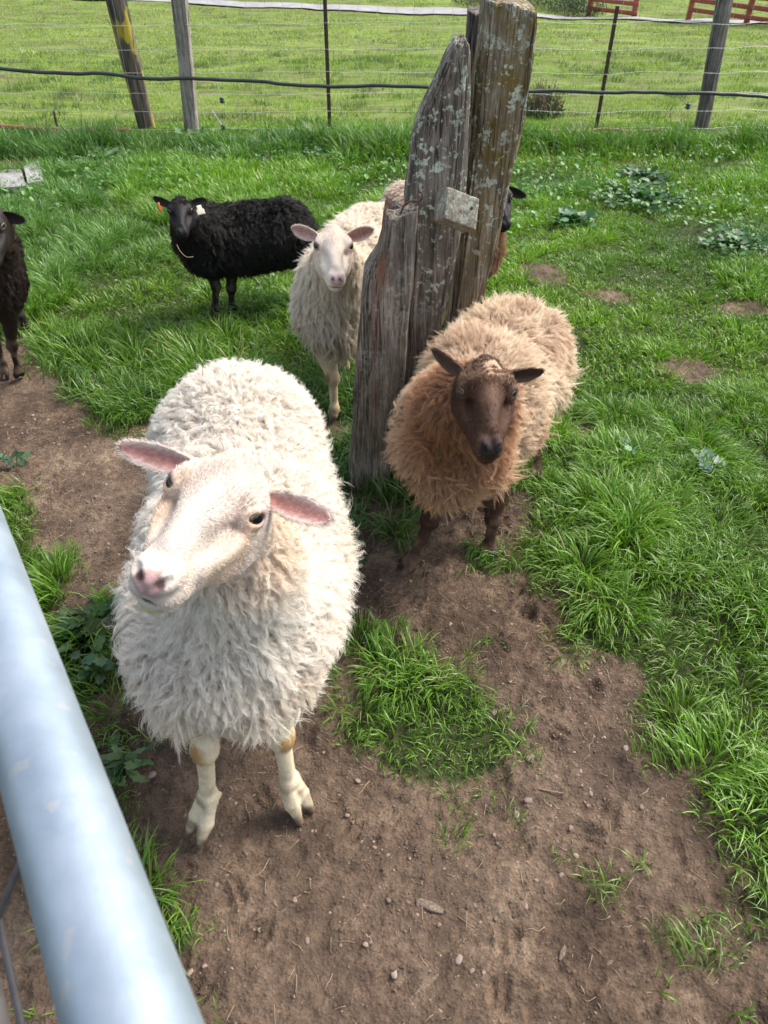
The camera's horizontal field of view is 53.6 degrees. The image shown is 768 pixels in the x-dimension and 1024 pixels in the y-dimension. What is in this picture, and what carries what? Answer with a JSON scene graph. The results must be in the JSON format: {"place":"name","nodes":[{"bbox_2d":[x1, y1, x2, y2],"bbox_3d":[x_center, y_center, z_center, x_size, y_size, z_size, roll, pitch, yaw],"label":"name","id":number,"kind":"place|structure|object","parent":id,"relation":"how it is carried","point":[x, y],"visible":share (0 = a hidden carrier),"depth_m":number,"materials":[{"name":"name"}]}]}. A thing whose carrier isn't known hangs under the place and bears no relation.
{"place":"outdoors","nodes":[
{"label":"outdoors","id":0,"kind":"place"},
{"bbox_2d":[0,0,767,1023],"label":"ground","id":1,"kind":"structure","parent":0,"point":[338,868],"depth_m":1.75,"materials":[{"name":"soil"}]},
{"bbox_2d":[0,169,25,193],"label":"paving slab","id":2,"kind":"structure","parent":1,"relation":"on","point":[7,175],"depth_m":5.33,"materials":[{"name":"concrete"}]},
{"bbox_2d":[0,208,30,379],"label":"sheep","id":3,"kind":"object","parent":1,"relation":"on","point":[15,286],"visible":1,"depth_m":2.80},
{"bbox_2d":[0,450,32,466],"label":"weed","id":4,"kind":"object","parent":1,"relation":"on","point":[7,460],"visible":1,"depth_m":2.58,"materials":[{"name":"green plant"}]},
{"bbox_2d":[24,161,43,186],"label":"paving slab","id":5,"kind":"structure","parent":1,"relation":"on","point":[29,171],"depth_m":5.40,"materials":[{"name":"concrete"}]},
{"bbox_2d":[0,124,129,131],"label":"pipe","id":6,"kind":"object","parent":1,"relation":"on","point":[13,126],"visible":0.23,"depth_m":6.63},
{"bbox_2d":[52,596,117,657],"bbox_3d":[-0.780,0.308,1.994,0.198,0.082,0.199,0,42,0],"label":"weed","id":7,"kind":"object","parent":1,"relation":"on","point":[99,617],"visible":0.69,"depth_m":1.99,"materials":[{"name":"green plant"}]},
{"bbox_2d":[70,635,124,685],"bbox_3d":[-0.710,0.378,1.916,0.143,0.085,0.132,-32,51,-30],"label":"weed","id":8,"kind":"object","parent":1,"relation":"on","point":[100,664],"visible":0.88,"depth_m":1.90,"materials":[{"name":"green plant"}]},
{"bbox_2d":[74,146,121,160],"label":"weed","id":9,"kind":"object","parent":1,"relation":"on","point":[112,151],"visible":0.39,"depth_m":5.84,"materials":[{"name":"green plant"}]},
{"bbox_2d":[0,506,204,1023],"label":"metal gate","id":10,"kind":"structure","parent":1,"relation":"on","point":[109,954],"depth_m":0.36,"materials":[{"name":"metal"}]},
{"bbox_2d":[97,679,119,699],"bbox_3d":[-0.687,0.443,1.896,0.006,0.010,0.076,19,45,19],"label":"stick","id":11,"kind":"object","parent":1,"relation":"on","point":[107,691],"visible":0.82,"depth_m":1.89,"materials":[{"name":"brown wood"}]},
{"bbox_2d":[99,731,156,787],"bbox_3d":[-0.581,0.565,1.713,0.146,0.075,0.154,0,42,0],"label":"weed","id":12,"kind":"object","parent":1,"relation":"on","point":[115,755],"visible":0.89,"depth_m":1.70,"materials":[{"name":"green plant"}]},
{"bbox_2d":[147,771,155,778],"bbox_3d":[-0.528,0.598,1.727,0.021,0.009,0.014,-26,48,-26],"label":"stone","id":13,"kind":"object","parent":1,"relation":"on","point":[151,774],"visible":1,"depth_m":1.72,"materials":[{"name":"grey stone"}]},
{"bbox_2d":[168,126,203,138],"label":"weed","id":14,"kind":"object","parent":1,"relation":"on","point":[178,129],"visible":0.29,"depth_m":6.50,"materials":[{"name":"green plant"}]},
{"bbox_2d":[104,357,365,849],"bbox_3d":[-0.302,0.089,1.523,0.468,1.022,1.071,0,42,0],"label":"sheep","id":15,"kind":"object","parent":1,"relation":"on","point":[234,616],"visible":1,"depth_m":1.23},
{"bbox_2d":[153,192,319,317],"bbox_3d":[-0.655,-1.179,3.443,0.687,0.621,0.378,-27,48,-27],"label":"sheep","id":16,"kind":"object","parent":1,"relation":"on","point":[231,242],"visible":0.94,"depth_m":3.32},
{"bbox_2d":[301,142,352,159],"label":"weed","id":17,"kind":"object","parent":1,"relation":"on","point":[319,151],"visible":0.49,"depth_m":5.90,"materials":[{"name":"green plant"}]},
{"bbox_2d":[287,199,384,422],"bbox_3d":[-0.134,-0.755,2.748,0.315,0.825,1.038,7,42,8],"label":"sheep","id":18,"kind":"object","parent":1,"relation":"on","point":[325,298],"visible":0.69,"depth_m":2.50},
{"bbox_2d":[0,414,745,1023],"bbox_3d":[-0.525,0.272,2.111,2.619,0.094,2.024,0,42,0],"label":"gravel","id":19,"kind":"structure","parent":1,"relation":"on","point":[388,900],"depth_m":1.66,"materials":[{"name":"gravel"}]},
{"bbox_2d":[347,196,417,492],"bbox_3d":[-0.021,-0.422,2.242,0.215,0.980,0.140,0,42,0],"label":"wooden post","id":20,"kind":"object","parent":1,"relation":"on","point":[386,298],"visible":0.9,"depth_m":2.11,"materials":[{"name":"grey wood"}]},
{"bbox_2d":[400,191,423,212],"bbox_3d":[0.069,-0.773,1.893,0.058,0.056,0.005,0,42,0],"label":"wire hook","id":21,"kind":"object","parent":20,"relation":"attached to","point":[406,203],"visible":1,"depth_m":1.89,"materials":[{"name":"metal"}]},
{"bbox_2d":[0,0,767,130],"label":"wire fence","id":22,"kind":"object","parent":1,"relation":"on","point":[121,22],"visible":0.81,"depth_m":6.44,"materials":[{"name":"grey metal"}]},
{"bbox_2d":[0,67,767,98],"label":"hose","id":23,"kind":"object","parent":22,"relation":"hanging from","point":[368,85],"visible":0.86,"depth_m":6.44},
{"bbox_2d":[0,129,767,503],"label":"weed cover","id":24,"kind":"object","parent":1,"relation":"on","point":[548,215],"visible":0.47,"depth_m":5.18,"materials":[{"name":"green plant"}]},
{"bbox_2d":[391,970,396,979],"bbox_3d":[0.019,0.868,1.427,0.012,0.007,0.017,-6,42,-7],"label":"stone","id":25,"kind":"object","parent":1,"relation":"on","point":[394,975],"visible":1,"depth_m":1.42,"materials":[{"name":"beige stone"}]},
{"bbox_2d":[414,974,438,994],"bbox_3d":[0.079,0.879,1.415,0.058,0.005,0.008,-26,48,-26],"label":"stick","id":26,"kind":"object","parent":1,"relation":"on","point":[431,980],"visible":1,"depth_m":1.42,"materials":[{"name":"brown wood"}]},
{"bbox_2d":[415,898,443,913],"bbox_3d":[0.090,0.784,1.512,0.058,0.010,0.019,17,45,18],"label":"wood chip","id":27,"kind":"object","parent":1,"relation":"on","point":[428,905],"visible":1,"depth_m":1.51,"materials":[{"name":"beige wood"}]},
{"bbox_2d":[403,33,470,392],"bbox_3d":[0.105,-0.623,2.270,0.225,1.375,0.136,0,42,0],"label":"wooden post","id":28,"kind":"object","parent":1,"relation":"on","point":[438,155],"visible":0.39,"depth_m":1.98,"materials":[{"name":"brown wood"}]},
{"bbox_2d":[433,187,478,232],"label":"wooden block","id":29,"kind":"structure","parent":28,"relation":"attached to","point":[455,209],"depth_m":1.90,"materials":[{"name":"grey wood"}]},
{"bbox_2d":[378,178,526,308],"bbox_3d":[0.325,-1.252,3.502,0.311,0.706,0.867,-29,49,-28],"label":"sheep","id":30,"kind":"object","parent":1,"relation":"on","point":[395,192],"visible":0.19,"depth_m":3.35},
{"bbox_2d":[455,954,462,964],"bbox_3d":[0.141,0.847,1.438,0.013,0.008,0.019,22,46,23],"label":"stone","id":31,"kind":"object","parent":1,"relation":"on","point":[458,959],"visible":1,"depth_m":1.44,"materials":[{"name":"beige stone"}]},
{"bbox_2d":[451,0,479,5],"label":"bush","id":32,"kind":"object","parent":1,"relation":"on","point":[467,4],"visible":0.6,"depth_m":18.17,"materials":[{"name":"green plant"}]},
{"bbox_2d":[380,288,587,577],"bbox_3d":[0.245,-0.238,2.086,0.416,0.812,1.039,16,44,17],"label":"sheep","id":33,"kind":"object","parent":1,"relation":"on","point":[487,390],"visible":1,"depth_m":1.92},
{"bbox_2d":[443,0,536,334],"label":"wooden post","id":34,"kind":"object","parent":1,"relation":"on","point":[502,67],"visible":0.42,"depth_m":1.96,"materials":[{"name":"brown wood"}]},
{"bbox_2d":[450,6,479,284],"bbox_3d":[0.237,-1.021,2.193,0.069,0.729,0.113,0,42,0],"label":"wooden post","id":35,"kind":"object","parent":34,"relation":"attached to","point":[472,24],"visible":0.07,"depth_m":1.98,"materials":[{"name":"wood"}]},
{"bbox_2d":[523,797,531,803],"bbox_3d":[0.317,0.635,1.672,0.019,0.008,0.013,0,42,0],"label":"stone","id":36,"kind":"object","parent":1,"relation":"on","point":[527,800],"visible":1,"depth_m":1.67,"materials":[{"name":"beige stone"}]},
{"bbox_2d":[525,753,534,763],"bbox_3d":[0.338,0.569,1.758,0.024,0.011,0.017,-32,51,-31],"label":"stone","id":37,"kind":"object","parent":1,"relation":"on","point":[528,755],"visible":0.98,"depth_m":1.75,"materials":[{"name":"grey stone"}]},
{"bbox_2d":[526,79,565,118],"bbox_3d":[1.514,-3.948,7.296,0.501,0.347,0.509,-24,47,-25],"label":"bush","id":38,"kind":"object","parent":1,"relation":"on","point":[542,103],"visible":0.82,"depth_m":7.24,"materials":[{"name":"green plant"}]},
{"bbox_2d":[527,0,571,9],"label":"bush","id":39,"kind":"object","parent":1,"relation":"on","point":[540,1],"visible":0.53,"depth_m":17.90,"materials":[{"name":"green plant"}]},
{"bbox_2d":[538,789,563,793],"bbox_3d":[0.371,0.620,1.687,0.058,0.011,0.008,0,42,0],"label":"stick","id":40,"kind":"object","parent":1,"relation":"on","point":[546,790],"visible":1,"depth_m":1.69,"materials":[{"name":"brown wood"}]},
{"bbox_2d":[559,945,565,960],"bbox_3d":[0.342,0.844,1.455,0.011,0.006,0.029,25,47,25],"label":"wood chip","id":41,"kind":"object","parent":1,"relation":"on","point":[562,952],"visible":1,"depth_m":1.45,"materials":[{"name":"beige wood"}]},
{"bbox_2d":[551,206,599,230],"bbox_3d":[1.177,-1.811,4.676,0.318,0.113,0.322,0,42,0],"label":"weed","id":42,"kind":"object","parent":1,"relation":"on","point":[573,217],"visible":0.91,"depth_m":4.66,"materials":[{"name":"green plant"}]},
{"bbox_2d":[545,0,606,16],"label":"bush","id":43,"kind":"object","parent":1,"relation":"on","point":[574,6],"visible":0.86,"depth_m":17.39,"materials":[{"name":"green plant"}]},
{"bbox_2d":[538,127,657,132],"bbox_3d":[1.755,-3.302,6.570,1.225,0.036,0.106,0,42,0],"label":"pipe","id":44,"kind":"object","parent":1,"relation":"on","point":[612,129],"visible":0.21,"depth_m":6.56,"materials":[{"name":"grey metal"}]},
{"bbox_2d":[586,0,638,16],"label":"corral panel","id":45,"kind":"object","parent":1,"relation":"on","point":[635,5],"visible":0.71,"depth_m":16.90,"materials":[{"name":"red paint"}]},
{"bbox_2d":[618,436,644,456],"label":"weed","id":46,"kind":"object","parent":1,"relation":"on","point":[627,446],"visible":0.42,"depth_m":2.65,"materials":[{"name":"green plant"}]},
{"bbox_2d":[588,178,688,214],"bbox_3d":[1.679,-2.094,5.033,0.655,0.103,0.641,0,42,0],"label":"weed","id":47,"kind":"object","parent":1,"relation":"on","point":[634,191],"visible":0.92,"depth_m":5.00,"materials":[{"name":"green plant"}]},
{"bbox_2d":[615,165,670,183],"bbox_3d":[1.854,-2.421,5.461,0.394,0.111,0.426,9,43,10],"label":"weed","id":48,"kind":"object","parent":1,"relation":"on","point":[640,172],"visible":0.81,"depth_m":5.45,"materials":[{"name":"green plant"}]},
{"bbox_2d":[687,447,727,474],"bbox_3d":[1.074,-0.156,2.557,0.129,0.082,0.120,28,49,28],"label":"weed","id":49,"kind":"object","parent":1,"relation":"on","point":[709,467],"visible":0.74,"depth_m":2.55,"materials":[{"name":"green plant"}]},
{"bbox_2d":[685,0,767,24],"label":"corral panel","id":50,"kind":"object","parent":1,"relation":"on","point":[746,17],"visible":0.64,"depth_m":15.52,"materials":[{"name":"red paint"}]},
{"bbox_2d":[697,225,767,255],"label":"weed","id":51,"kind":"object","parent":1,"relation":"on","point":[733,242],"visible":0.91,"depth_m":4.33,"materials":[{"name":"green plant"}]},
{"bbox_2d":[0,340,767,1023],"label":"grass","id":52,"kind":"structure","parent":0,"point":[606,490],"depth_m":2.19,"materials":[{"name":"green plant"}]},
{"bbox_2d":[0,179,767,390],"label":"grass","id":53,"kind":"structure","parent":0,"point":[96,240],"depth_m":3.82,"materials":[{"name":"green plant"}]},
{"bbox_2d":[0,107,767,199],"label":"grass","id":54,"kind":"structure","parent":0,"point":[52,147],"depth_m":5.88,"materials":[{"name":"green plant"}]},
{"bbox_2d":[0,47,767,127],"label":"pasture grass","id":55,"kind":"structure","parent":0,"point":[29,84],"depth_m":8.94,"materials":[{"name":"green plant"}]},
{"bbox_2d":[0,0,767,57],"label":"pasture grass","id":56,"kind":"structure","parent":0,"point":[739,37],"depth_m":14.26,"materials":[{"name":"green plant"}]},
{"bbox_2d":[141,0,765,22],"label":"road","id":57,"kind":"structure","parent":0,"point":[426,10],"depth_m":18.06,"materials":[{"name":"grey asphalt"}]}
]}

